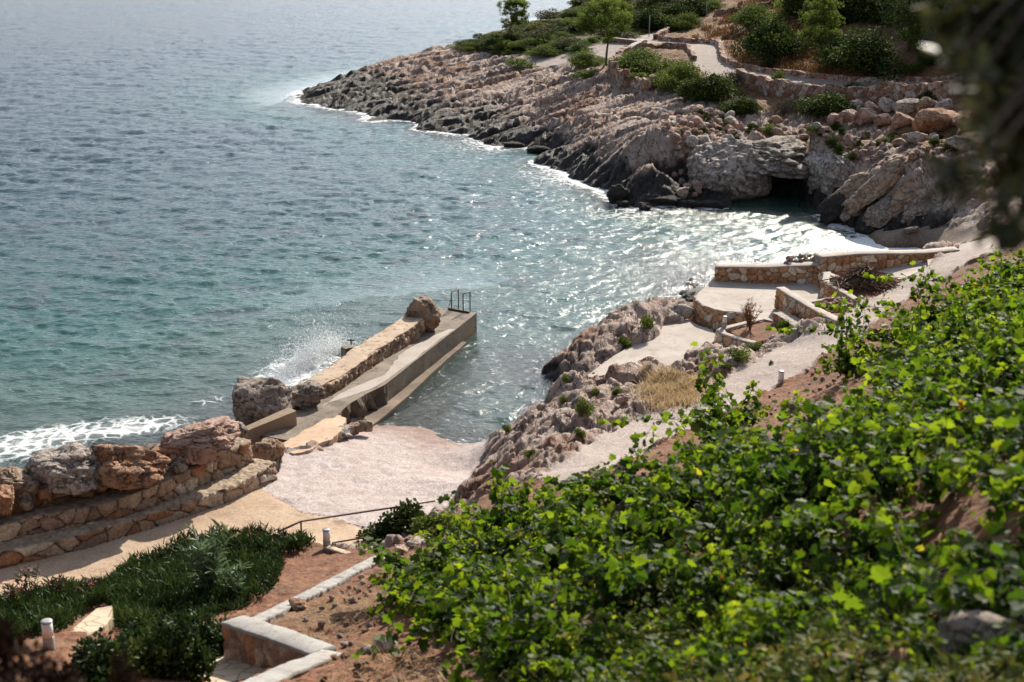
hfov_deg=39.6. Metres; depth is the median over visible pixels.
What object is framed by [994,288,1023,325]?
grapevine
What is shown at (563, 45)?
shrub
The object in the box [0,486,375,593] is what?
concrete path
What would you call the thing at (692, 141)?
scree boulder
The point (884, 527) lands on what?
grapevine
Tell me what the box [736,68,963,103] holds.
dry stone wall
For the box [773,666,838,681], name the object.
grapevine
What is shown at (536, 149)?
boulder
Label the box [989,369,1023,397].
grapevine
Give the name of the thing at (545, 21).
shrub
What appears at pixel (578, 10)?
shrub
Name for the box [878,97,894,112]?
boulder
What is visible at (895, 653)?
rock
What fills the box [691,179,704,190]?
scree boulder
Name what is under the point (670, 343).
terrace
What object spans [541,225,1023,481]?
gravel path
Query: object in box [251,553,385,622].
mortar kerb
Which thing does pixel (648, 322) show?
shrub
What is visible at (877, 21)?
shrub
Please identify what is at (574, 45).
shrub
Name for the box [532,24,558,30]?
shrub
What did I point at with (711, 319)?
curved stone wall
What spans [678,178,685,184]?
scree boulder
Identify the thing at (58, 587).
oleander
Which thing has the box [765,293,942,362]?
grapevine
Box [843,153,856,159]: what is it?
shrub
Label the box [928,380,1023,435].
grapevine
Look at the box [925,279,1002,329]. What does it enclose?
grapevine
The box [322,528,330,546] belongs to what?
bollard lamp
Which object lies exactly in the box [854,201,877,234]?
rock slab
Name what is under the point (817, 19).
pine tree
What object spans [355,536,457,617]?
grapevine
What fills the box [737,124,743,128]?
scree boulder
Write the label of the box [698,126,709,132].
shrub
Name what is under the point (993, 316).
grapevine
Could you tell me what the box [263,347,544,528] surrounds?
pebble beach
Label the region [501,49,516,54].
shrub
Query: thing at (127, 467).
boulder
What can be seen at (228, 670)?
flagstone step
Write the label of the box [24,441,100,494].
boulder
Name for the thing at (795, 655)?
weeds
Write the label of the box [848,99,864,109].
boulder
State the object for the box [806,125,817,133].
shrub
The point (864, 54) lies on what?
shrub
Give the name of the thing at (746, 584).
grapevine
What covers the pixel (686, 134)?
scree boulder
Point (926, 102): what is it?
boulder
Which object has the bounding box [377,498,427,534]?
shrub
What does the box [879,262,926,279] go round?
terrace ramp
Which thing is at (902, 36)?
shrub
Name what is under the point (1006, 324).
grapevine
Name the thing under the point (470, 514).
grapevine
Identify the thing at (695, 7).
shrub
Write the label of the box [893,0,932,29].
shrub
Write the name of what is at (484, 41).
shrub
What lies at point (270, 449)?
boulder
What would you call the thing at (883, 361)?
grapevine
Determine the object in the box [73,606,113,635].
flagstone step
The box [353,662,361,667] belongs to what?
stone
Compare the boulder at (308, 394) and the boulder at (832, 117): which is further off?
the boulder at (832, 117)
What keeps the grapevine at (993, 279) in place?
on the hillside
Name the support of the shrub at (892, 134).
on the rocky headland
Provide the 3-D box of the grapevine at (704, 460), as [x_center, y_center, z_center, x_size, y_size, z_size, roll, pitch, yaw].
[2.755,2.061,19.694,1.894,1.836,1.936,-13,22,-36]
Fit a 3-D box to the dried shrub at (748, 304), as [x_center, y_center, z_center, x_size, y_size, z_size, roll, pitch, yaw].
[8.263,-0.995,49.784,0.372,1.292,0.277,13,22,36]
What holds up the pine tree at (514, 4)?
on the rocky headland
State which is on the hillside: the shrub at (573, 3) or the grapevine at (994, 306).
the grapevine at (994, 306)
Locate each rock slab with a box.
[817,192,845,224]
[832,172,869,205]
[839,180,867,221]
[845,155,907,214]
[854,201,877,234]
[862,194,900,227]
[890,172,923,217]
[896,199,944,224]
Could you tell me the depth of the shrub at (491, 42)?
118.89 m
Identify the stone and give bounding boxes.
[318,620,325,626]
[320,675,327,681]
[330,654,338,660]
[336,633,343,637]
[340,641,349,647]
[340,651,350,659]
[351,596,357,603]
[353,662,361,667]
[366,621,374,627]
[392,653,402,661]
[395,676,403,681]
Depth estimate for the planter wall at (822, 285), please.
53.17 m
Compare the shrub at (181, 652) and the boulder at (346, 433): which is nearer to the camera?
the shrub at (181, 652)
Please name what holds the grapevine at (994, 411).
on the hillside
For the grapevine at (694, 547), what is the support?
on the hillside
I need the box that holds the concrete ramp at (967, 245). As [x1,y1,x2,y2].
[959,238,990,249]
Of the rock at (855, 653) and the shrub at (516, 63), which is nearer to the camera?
the rock at (855, 653)
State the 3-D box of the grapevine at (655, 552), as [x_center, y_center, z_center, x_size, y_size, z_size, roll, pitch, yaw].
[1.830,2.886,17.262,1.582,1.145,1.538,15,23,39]
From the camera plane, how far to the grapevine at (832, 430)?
21.53 m
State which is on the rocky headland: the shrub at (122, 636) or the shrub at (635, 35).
the shrub at (635, 35)
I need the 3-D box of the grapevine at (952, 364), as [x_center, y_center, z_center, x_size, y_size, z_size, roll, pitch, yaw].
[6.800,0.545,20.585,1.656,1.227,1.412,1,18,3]
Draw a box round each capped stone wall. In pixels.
[610,37,647,43]
[629,39,644,50]
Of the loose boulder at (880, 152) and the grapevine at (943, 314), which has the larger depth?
the loose boulder at (880, 152)
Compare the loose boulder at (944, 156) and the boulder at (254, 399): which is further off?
the loose boulder at (944, 156)
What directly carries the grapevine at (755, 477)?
on the hillside
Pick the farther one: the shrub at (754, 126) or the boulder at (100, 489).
the shrub at (754, 126)
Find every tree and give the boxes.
[496,0,531,32]
[573,0,633,65]
[614,0,635,23]
[638,0,657,5]
[797,0,845,63]
[866,0,951,52]
[911,0,1023,265]
[930,0,972,38]
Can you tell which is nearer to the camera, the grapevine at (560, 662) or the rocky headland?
the grapevine at (560, 662)
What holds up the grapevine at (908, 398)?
on the hillside
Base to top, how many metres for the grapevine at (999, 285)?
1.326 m
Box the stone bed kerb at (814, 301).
[809,295,839,303]
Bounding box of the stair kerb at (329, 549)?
[323,545,349,553]
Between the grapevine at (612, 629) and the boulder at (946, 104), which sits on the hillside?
the grapevine at (612, 629)
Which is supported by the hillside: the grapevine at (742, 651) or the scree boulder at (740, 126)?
the grapevine at (742, 651)
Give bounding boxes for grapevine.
[353,552,531,660]
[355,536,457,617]
[368,532,473,616]
[383,534,494,612]
[412,514,460,560]
[413,575,481,640]
[426,507,491,570]
[435,510,529,582]
[436,459,546,564]
[437,505,509,541]
[438,550,618,681]
[441,567,597,681]
[446,503,491,535]
[446,596,500,664]
[449,522,529,595]
[462,555,575,643]
[467,564,516,611]
[473,480,537,526]
[482,508,552,556]
[494,493,594,580]
[498,557,588,626]
[498,577,622,681]
[500,483,558,515]
[518,477,566,523]
[520,461,617,541]
[521,640,645,681]
[525,476,612,540]
[526,499,707,645]
[544,425,658,516]
[546,618,644,648]
[559,508,644,608]
[560,506,651,591]
[567,596,670,679]
[570,620,640,670]
[573,666,679,681]
[585,482,639,539]
[590,451,703,558]
[596,513,668,572]
[598,372,780,440]
[600,620,639,647]
[605,601,666,628]
[606,520,743,615]
[611,645,682,681]
[612,477,720,567]
[619,415,754,521]
[626,448,685,508]
[633,634,705,681]
[638,463,700,507]
[644,579,710,654]
[653,455,769,559]
[657,402,751,474]
[662,440,775,518]
[666,537,775,628]
[668,452,721,478]
[668,600,747,674]
[670,442,781,465]
[675,537,766,635]
[680,617,808,680]
[681,341,751,444]
[682,597,814,666]
[690,593,812,681]
[691,401,811,488]
[701,599,745,634]
[702,502,773,574]
[704,388,889,544]
[707,591,830,648]
[709,431,835,520]
[715,643,820,681]
[717,389,822,464]
[719,657,745,681]
[728,620,819,674]
[729,527,825,606]
[733,577,768,622]
[740,484,863,590]
[740,583,817,625]
[741,602,812,668]
[745,575,816,622]
[749,432,829,464]
[750,609,862,667]
[760,439,845,479]
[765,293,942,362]
[765,631,836,670]
[770,400,817,435]
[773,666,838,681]
[778,421,878,475]
[780,559,872,630]
[783,461,941,586]
[785,542,869,612]
[794,600,862,674]
[803,410,847,442]
[803,639,937,681]
[812,380,916,426]
[813,292,871,382]
[814,269,980,325]
[815,385,891,446]
[817,384,912,468]
[821,402,960,529]
[821,514,994,636]
[827,594,933,664]
[837,614,915,675]
[838,394,946,482]
[839,498,966,602]
[843,289,883,374]
[850,333,960,388]
[860,351,950,397]
[861,308,927,371]
[861,358,886,388]
[862,244,1023,301]
[862,588,929,624]
[863,605,935,653]
[863,613,947,681]
[865,302,974,367]
[868,361,953,421]
[868,534,1023,680]
[869,374,922,400]
[876,393,953,438]
[879,349,985,422]
[880,417,978,541]
[882,382,953,448]
[884,381,1017,490]
[890,649,960,681]
[904,329,944,361]
[904,450,1023,643]
[907,286,995,356]
[909,260,946,325]
[909,344,957,358]
[910,352,1023,422]
[915,316,1004,381]
[921,313,970,339]
[921,505,1023,585]
[924,344,1010,382]
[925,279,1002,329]
[925,307,951,339]
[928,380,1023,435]
[935,271,1011,310]
[935,431,1023,507]
[940,319,999,366]
[942,390,1021,468]
[948,326,1008,352]
[951,334,984,373]
[955,290,1023,397]
[956,315,1023,393]
[962,459,1023,549]
[966,255,1016,280]
[966,284,1015,318]
[969,355,1023,412]
[969,587,1023,681]
[970,270,993,299]
[975,396,1023,457]
[979,261,1023,302]
[979,313,1016,336]
[980,261,1009,299]
[986,289,1023,325]
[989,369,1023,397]
[990,257,1023,302]
[991,354,1023,404]
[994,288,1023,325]
[997,311,1023,346]
[1001,301,1023,344]
[1007,275,1023,288]
[1008,252,1023,259]
[1017,249,1023,255]
[1017,273,1023,280]
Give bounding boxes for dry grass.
[620,358,736,413]
[690,0,920,76]
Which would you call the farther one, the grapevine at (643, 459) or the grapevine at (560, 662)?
the grapevine at (643, 459)
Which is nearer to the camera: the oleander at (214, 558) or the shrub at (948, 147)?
the oleander at (214, 558)
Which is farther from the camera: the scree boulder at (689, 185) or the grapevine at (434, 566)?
the scree boulder at (689, 185)
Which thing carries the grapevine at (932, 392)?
on the hillside
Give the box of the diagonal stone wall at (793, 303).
[774,287,845,325]
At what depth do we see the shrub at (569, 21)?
123.22 m
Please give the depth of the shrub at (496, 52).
117.27 m
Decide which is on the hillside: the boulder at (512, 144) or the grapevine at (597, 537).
the grapevine at (597, 537)
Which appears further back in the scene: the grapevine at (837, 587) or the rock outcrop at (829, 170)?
the rock outcrop at (829, 170)
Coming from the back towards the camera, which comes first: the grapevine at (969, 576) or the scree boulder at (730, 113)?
the scree boulder at (730, 113)
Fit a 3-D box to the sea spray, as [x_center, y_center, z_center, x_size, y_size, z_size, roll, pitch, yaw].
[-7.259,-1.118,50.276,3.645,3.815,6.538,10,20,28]
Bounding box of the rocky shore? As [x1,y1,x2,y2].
[0,199,1023,593]
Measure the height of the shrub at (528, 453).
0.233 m
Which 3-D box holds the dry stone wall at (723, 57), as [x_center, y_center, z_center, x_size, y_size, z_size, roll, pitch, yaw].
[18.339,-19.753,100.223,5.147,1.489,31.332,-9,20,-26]
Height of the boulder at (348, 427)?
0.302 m
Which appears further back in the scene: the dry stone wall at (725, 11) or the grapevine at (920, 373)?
the dry stone wall at (725, 11)
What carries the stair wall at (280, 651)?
on the hillside
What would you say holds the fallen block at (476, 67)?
on the rocky headland
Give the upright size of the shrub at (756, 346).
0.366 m
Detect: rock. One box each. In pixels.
[288,598,307,610]
[363,645,374,653]
[373,637,397,651]
[394,544,408,555]
[405,536,423,551]
[421,537,434,546]
[615,393,630,403]
[788,398,801,410]
[830,648,885,681]
[885,648,948,681]
[935,610,1023,669]
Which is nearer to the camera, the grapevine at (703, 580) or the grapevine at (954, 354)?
the grapevine at (703, 580)
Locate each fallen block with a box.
[421,82,428,87]
[453,100,461,107]
[473,64,480,71]
[560,94,566,99]
[593,121,600,127]
[658,108,668,114]
[660,112,668,119]
[675,108,682,113]
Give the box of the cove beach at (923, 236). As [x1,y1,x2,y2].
[859,220,988,249]
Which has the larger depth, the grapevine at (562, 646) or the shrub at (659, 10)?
the shrub at (659, 10)
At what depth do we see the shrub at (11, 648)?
7.40 m
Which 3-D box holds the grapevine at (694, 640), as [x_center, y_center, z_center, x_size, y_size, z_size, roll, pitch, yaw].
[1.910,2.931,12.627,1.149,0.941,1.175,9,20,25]
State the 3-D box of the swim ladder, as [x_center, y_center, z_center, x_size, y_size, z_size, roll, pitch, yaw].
[-1.904,-0.865,54.292,0.978,2.136,0.510,11,21,31]
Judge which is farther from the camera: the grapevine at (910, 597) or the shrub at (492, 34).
the shrub at (492, 34)
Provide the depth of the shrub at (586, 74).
103.36 m
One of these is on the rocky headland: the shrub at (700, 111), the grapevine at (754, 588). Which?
the shrub at (700, 111)
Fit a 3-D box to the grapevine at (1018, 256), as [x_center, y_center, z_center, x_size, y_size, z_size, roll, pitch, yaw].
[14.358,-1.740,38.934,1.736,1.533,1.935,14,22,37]
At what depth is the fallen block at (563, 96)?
97.97 m
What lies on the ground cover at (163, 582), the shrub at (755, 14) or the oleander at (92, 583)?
the oleander at (92, 583)
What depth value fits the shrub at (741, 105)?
88.36 m
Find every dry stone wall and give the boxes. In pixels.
[608,45,665,90]
[642,42,696,60]
[653,25,670,39]
[658,36,957,82]
[714,0,772,14]
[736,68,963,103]
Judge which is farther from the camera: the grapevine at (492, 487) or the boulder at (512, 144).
the boulder at (512, 144)
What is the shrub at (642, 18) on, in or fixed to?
on the rocky headland
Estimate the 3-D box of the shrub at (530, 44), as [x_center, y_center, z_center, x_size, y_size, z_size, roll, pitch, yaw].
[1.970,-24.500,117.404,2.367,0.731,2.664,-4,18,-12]
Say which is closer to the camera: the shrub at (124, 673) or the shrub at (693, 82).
the shrub at (124, 673)
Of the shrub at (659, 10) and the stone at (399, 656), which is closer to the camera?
the stone at (399, 656)
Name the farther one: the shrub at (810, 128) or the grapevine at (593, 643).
the shrub at (810, 128)
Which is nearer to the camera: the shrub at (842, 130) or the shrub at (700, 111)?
the shrub at (842, 130)
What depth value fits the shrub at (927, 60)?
90.22 m
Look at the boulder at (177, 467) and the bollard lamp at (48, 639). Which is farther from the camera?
the boulder at (177, 467)
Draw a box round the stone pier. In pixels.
[260,308,476,442]
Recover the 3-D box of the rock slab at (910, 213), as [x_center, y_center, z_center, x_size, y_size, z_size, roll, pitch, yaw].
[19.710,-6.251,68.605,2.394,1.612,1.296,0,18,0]
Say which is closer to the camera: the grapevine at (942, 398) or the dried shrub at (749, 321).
the grapevine at (942, 398)
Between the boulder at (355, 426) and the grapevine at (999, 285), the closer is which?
the grapevine at (999, 285)
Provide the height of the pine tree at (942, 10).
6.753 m
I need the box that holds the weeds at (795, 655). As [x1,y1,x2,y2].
[486,536,1023,681]
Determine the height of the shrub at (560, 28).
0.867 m
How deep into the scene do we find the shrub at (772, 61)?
98.61 m
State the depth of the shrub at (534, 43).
116.75 m
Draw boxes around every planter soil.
[730,321,776,343]
[834,277,898,298]
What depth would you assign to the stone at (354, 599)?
24.26 m
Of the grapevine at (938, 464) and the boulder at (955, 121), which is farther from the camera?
the boulder at (955, 121)
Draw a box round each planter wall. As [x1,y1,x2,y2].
[716,318,763,347]
[818,271,859,304]
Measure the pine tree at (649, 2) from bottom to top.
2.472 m
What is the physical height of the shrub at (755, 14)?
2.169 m
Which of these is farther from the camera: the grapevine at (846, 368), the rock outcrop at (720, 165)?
the rock outcrop at (720, 165)
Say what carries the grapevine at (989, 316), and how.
on the hillside
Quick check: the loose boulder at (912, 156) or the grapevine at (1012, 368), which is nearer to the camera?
the grapevine at (1012, 368)
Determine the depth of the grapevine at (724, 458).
20.74 m
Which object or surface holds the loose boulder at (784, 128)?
on the rocky headland
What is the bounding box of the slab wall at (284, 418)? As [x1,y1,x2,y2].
[243,407,296,444]
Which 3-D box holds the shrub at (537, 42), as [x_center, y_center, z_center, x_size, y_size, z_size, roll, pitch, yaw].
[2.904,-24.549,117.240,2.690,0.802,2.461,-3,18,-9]
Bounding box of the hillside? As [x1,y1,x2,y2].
[0,246,1023,681]
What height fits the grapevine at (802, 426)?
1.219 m
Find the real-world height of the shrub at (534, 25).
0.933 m
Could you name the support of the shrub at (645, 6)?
on the rocky headland
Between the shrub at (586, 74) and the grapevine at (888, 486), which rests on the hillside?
the grapevine at (888, 486)
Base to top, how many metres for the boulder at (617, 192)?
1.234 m
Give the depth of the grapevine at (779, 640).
11.78 m
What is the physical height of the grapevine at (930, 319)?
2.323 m
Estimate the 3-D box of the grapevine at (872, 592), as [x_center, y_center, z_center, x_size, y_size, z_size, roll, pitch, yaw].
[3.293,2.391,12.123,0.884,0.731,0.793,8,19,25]
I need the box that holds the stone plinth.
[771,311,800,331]
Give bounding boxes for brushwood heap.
[821,257,906,295]
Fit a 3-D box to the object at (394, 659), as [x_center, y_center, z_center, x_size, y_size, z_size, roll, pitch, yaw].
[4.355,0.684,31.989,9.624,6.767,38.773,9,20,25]
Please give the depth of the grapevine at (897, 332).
31.44 m
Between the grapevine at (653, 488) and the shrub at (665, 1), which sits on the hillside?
the grapevine at (653, 488)
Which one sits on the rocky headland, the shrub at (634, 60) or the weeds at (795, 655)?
the shrub at (634, 60)
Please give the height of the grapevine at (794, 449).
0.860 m
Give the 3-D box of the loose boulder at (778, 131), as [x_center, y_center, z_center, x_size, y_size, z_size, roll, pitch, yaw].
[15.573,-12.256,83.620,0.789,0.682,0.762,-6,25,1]
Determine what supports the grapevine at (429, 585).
on the hillside
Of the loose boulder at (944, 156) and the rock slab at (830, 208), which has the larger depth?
the rock slab at (830, 208)
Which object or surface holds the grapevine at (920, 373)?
on the hillside
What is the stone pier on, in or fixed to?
on the rocky shore
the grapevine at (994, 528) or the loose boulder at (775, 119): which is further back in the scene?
the loose boulder at (775, 119)
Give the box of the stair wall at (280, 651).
[221,615,340,681]
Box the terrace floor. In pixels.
[697,278,819,321]
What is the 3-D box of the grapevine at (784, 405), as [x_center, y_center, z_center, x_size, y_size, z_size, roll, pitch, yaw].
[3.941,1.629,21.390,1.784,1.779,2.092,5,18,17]
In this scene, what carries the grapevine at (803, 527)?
on the hillside
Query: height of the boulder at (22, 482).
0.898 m
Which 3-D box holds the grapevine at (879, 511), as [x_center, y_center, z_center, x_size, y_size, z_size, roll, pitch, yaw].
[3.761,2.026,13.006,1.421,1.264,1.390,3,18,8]
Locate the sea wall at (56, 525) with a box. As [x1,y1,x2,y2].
[0,422,277,567]
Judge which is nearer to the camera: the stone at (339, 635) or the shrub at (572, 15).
the stone at (339, 635)
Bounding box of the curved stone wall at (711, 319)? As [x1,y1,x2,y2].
[691,292,755,331]
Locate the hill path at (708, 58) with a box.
[524,30,979,86]
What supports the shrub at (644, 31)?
on the rocky headland
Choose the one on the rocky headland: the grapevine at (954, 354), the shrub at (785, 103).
the shrub at (785, 103)
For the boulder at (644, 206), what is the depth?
74.48 m
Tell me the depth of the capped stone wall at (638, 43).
110.13 m
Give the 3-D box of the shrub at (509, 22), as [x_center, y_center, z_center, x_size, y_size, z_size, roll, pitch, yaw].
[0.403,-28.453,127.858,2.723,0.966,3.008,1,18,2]
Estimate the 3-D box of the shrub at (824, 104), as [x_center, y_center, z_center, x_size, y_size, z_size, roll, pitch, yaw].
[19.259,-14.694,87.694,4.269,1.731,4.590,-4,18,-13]
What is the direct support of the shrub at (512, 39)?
on the rocky headland
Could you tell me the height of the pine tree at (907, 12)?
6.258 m
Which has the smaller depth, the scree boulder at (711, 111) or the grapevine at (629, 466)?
the grapevine at (629, 466)
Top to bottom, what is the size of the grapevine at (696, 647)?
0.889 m
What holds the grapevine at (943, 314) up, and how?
on the hillside
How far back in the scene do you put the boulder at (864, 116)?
84.89 m
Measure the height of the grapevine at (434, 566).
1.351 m
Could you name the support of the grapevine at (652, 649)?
on the hillside
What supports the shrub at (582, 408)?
on the rocky shore
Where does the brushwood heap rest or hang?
on the planter soil at (870, 293)
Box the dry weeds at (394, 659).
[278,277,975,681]
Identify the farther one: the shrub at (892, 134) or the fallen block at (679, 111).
the fallen block at (679, 111)
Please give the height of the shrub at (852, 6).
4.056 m
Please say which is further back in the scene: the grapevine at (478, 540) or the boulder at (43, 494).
the boulder at (43, 494)
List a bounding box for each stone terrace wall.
[714,261,820,283]
[813,247,959,275]
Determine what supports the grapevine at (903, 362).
on the hillside
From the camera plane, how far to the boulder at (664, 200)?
75.37 m
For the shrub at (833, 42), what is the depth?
94.87 m
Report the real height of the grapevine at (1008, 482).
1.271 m
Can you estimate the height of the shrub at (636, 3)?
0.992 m
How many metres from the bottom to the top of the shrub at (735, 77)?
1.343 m
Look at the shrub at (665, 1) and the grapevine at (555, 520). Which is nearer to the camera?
the grapevine at (555, 520)
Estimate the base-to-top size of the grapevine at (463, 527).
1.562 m
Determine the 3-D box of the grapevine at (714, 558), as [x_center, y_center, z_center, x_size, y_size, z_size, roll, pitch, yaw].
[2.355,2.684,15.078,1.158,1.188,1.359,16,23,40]
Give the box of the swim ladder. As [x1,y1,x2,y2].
[448,289,470,312]
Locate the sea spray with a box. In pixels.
[248,274,367,382]
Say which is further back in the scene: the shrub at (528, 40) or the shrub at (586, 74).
the shrub at (528, 40)
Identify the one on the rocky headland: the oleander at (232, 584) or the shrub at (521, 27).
the shrub at (521, 27)
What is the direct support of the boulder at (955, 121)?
on the rocky headland
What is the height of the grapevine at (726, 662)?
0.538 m
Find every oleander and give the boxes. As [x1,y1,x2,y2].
[0,579,26,608]
[13,563,43,599]
[40,572,67,594]
[71,574,97,594]
[173,518,240,594]
[204,559,251,597]
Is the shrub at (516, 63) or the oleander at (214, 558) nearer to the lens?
the oleander at (214, 558)
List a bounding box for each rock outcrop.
[686,137,771,207]
[743,135,811,178]
[804,150,854,195]
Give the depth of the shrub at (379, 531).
33.71 m
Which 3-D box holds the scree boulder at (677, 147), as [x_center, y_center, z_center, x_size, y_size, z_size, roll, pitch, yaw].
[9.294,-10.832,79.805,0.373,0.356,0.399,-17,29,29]
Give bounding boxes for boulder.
[0,466,39,504]
[0,484,14,515]
[16,494,34,510]
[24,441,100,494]
[36,483,54,502]
[79,489,95,496]
[90,444,170,490]
[92,483,107,492]
[159,416,240,464]
[169,462,187,473]
[231,376,292,425]
[238,422,248,437]
[251,437,284,461]
[291,380,325,409]
[339,425,351,438]
[346,425,352,433]
[348,422,359,434]
[356,420,373,431]
[405,296,440,331]
[502,141,524,148]
[526,145,551,152]
[606,184,630,204]
[616,201,630,208]
[638,202,651,211]
[646,195,683,205]
[663,122,670,128]
[669,304,693,318]
[670,133,681,142]
[672,171,677,176]
[675,144,680,150]
[676,187,688,199]
[677,199,701,208]
[678,154,684,159]
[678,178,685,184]
[680,119,687,124]
[681,127,689,132]
[682,131,691,139]
[683,183,691,189]
[684,135,698,147]
[686,115,698,121]
[686,121,694,127]
[690,107,703,113]
[691,104,703,108]
[691,116,705,126]
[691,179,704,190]
[697,135,710,144]
[700,199,727,210]
[705,118,713,123]
[707,108,714,115]
[710,123,716,128]
[714,118,721,122]
[717,111,724,116]
[720,134,732,138]
[724,110,734,118]
[724,116,735,122]
[724,124,732,130]
[727,128,737,134]
[730,119,738,128]
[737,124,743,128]
[771,115,782,123]
[771,127,783,135]
[782,126,788,131]
[800,134,807,140]
[811,122,821,128]
[827,113,842,124]
[839,109,856,122]
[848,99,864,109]
[851,149,857,154]
[854,108,876,124]
[864,101,877,111]
[873,113,891,126]
[875,135,884,145]
[877,150,884,154]
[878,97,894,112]
[891,112,913,128]
[891,138,905,146]
[893,98,919,114]
[901,132,927,144]
[903,226,919,232]
[908,153,917,160]
[912,108,957,132]
[917,97,937,111]
[928,132,936,139]
[933,147,944,154]
[934,99,952,109]
[940,153,950,160]
[945,137,965,149]
[952,112,971,129]
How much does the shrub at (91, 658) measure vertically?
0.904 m
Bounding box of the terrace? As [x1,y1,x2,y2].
[588,320,714,377]
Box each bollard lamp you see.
[40,618,55,650]
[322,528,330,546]
[722,316,726,326]
[778,370,784,384]
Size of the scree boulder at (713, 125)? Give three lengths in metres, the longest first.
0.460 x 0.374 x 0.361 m
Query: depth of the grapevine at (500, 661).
15.78 m
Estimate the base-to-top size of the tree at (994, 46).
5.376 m
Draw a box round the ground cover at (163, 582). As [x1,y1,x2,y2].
[0,520,315,637]
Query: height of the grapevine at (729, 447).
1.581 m
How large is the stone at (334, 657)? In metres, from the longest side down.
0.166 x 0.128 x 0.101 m
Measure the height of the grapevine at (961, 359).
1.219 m
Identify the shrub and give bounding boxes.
[0,607,38,681]
[0,642,85,681]
[59,627,144,681]
[106,642,142,681]
[115,615,166,641]
[116,619,197,670]
[126,608,219,681]
[171,607,229,656]
[355,521,407,544]
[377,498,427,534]
[407,508,454,536]
[455,39,481,48]
[455,40,481,50]
[472,33,488,39]
[478,37,495,45]
[479,40,496,49]
[485,32,500,38]
[486,38,509,45]
[487,50,501,54]
[488,40,514,50]
[494,33,521,38]
[501,19,529,29]
[501,35,519,41]
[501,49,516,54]
[501,424,510,431]
[503,58,536,67]
[505,24,527,30]
[506,28,524,32]
[508,37,535,48]
[508,41,535,49]
[513,30,537,38]
[519,19,539,25]
[523,21,547,30]
[523,449,534,457]
[524,40,542,48]
[525,43,566,56]
[530,37,553,45]
[531,25,552,36]
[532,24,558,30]
[533,39,556,44]
[534,8,560,19]
[534,31,560,42]
[540,19,556,24]
[546,26,573,34]
[547,19,563,24]
[550,30,577,38]
[552,40,573,50]
[555,9,581,19]
[558,17,576,25]
[559,37,582,42]
[559,394,567,402]
[561,373,569,382]
[565,5,589,12]
[565,21,582,30]
[565,43,592,50]
[567,47,604,66]
[568,0,582,5]
[568,44,590,52]
[570,69,598,78]
[572,6,592,16]
[572,40,592,45]
[573,427,586,437]
[574,396,594,416]
[584,36,600,42]
[591,387,599,394]
[606,46,683,73]
[610,385,621,394]
[618,31,640,38]
[618,336,631,348]
[621,72,647,81]
[627,7,680,30]
[627,27,643,34]
[628,0,654,5]
[632,29,653,34]
[635,5,659,9]
[639,314,654,329]
[644,1,666,8]
[644,58,711,92]
[653,6,674,13]
[654,0,678,4]
[660,0,712,16]
[663,10,705,29]
[665,18,682,30]
[674,76,715,100]
[675,71,747,103]
[692,108,707,114]
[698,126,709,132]
[700,112,711,119]
[705,0,725,8]
[717,95,767,116]
[719,70,751,85]
[719,362,732,369]
[725,1,791,28]
[726,347,750,361]
[730,17,815,59]
[740,302,762,329]
[745,122,757,130]
[745,296,753,327]
[745,341,767,351]
[759,57,778,67]
[761,124,775,134]
[764,99,799,117]
[769,71,785,79]
[772,0,808,17]
[776,319,789,328]
[777,0,799,17]
[789,90,862,118]
[793,0,815,15]
[793,0,855,28]
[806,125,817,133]
[809,25,908,81]
[814,32,855,68]
[824,135,839,145]
[829,121,842,130]
[830,143,844,153]
[836,0,877,22]
[838,127,846,135]
[843,82,862,86]
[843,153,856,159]
[853,0,906,22]
[854,140,864,146]
[866,0,895,25]
[880,0,915,25]
[887,132,897,137]
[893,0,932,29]
[896,24,915,41]
[899,10,947,48]
[901,63,925,73]
[915,42,944,67]
[916,89,936,99]
[919,0,951,18]
[928,138,943,145]
[939,145,955,151]
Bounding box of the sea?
[0,0,920,466]
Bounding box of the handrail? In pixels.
[278,500,434,548]
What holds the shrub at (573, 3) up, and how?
on the rocky headland
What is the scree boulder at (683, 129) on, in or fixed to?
on the rocky headland
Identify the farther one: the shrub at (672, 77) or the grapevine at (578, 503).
the shrub at (672, 77)
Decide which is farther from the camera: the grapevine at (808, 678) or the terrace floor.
the terrace floor
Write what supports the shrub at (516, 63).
on the rocky headland
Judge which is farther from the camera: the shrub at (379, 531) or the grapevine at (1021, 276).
the shrub at (379, 531)
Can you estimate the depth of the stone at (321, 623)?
23.03 m
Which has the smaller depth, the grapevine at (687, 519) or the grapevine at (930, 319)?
the grapevine at (687, 519)
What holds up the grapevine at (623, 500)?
on the hillside
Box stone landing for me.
[283,415,346,454]
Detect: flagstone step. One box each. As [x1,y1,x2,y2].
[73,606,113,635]
[202,652,265,681]
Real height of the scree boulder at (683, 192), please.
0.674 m
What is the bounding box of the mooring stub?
[341,339,354,356]
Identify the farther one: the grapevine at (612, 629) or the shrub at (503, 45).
the shrub at (503, 45)
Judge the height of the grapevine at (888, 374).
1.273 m
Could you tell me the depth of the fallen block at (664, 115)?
86.92 m
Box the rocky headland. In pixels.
[273,0,1003,306]
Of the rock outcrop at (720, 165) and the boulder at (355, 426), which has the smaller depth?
the boulder at (355, 426)
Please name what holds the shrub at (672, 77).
on the rocky headland
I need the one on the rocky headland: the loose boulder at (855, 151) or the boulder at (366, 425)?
the loose boulder at (855, 151)
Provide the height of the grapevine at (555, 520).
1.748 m
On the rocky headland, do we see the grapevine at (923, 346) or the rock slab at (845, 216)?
the rock slab at (845, 216)
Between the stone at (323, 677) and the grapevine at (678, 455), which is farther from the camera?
the grapevine at (678, 455)

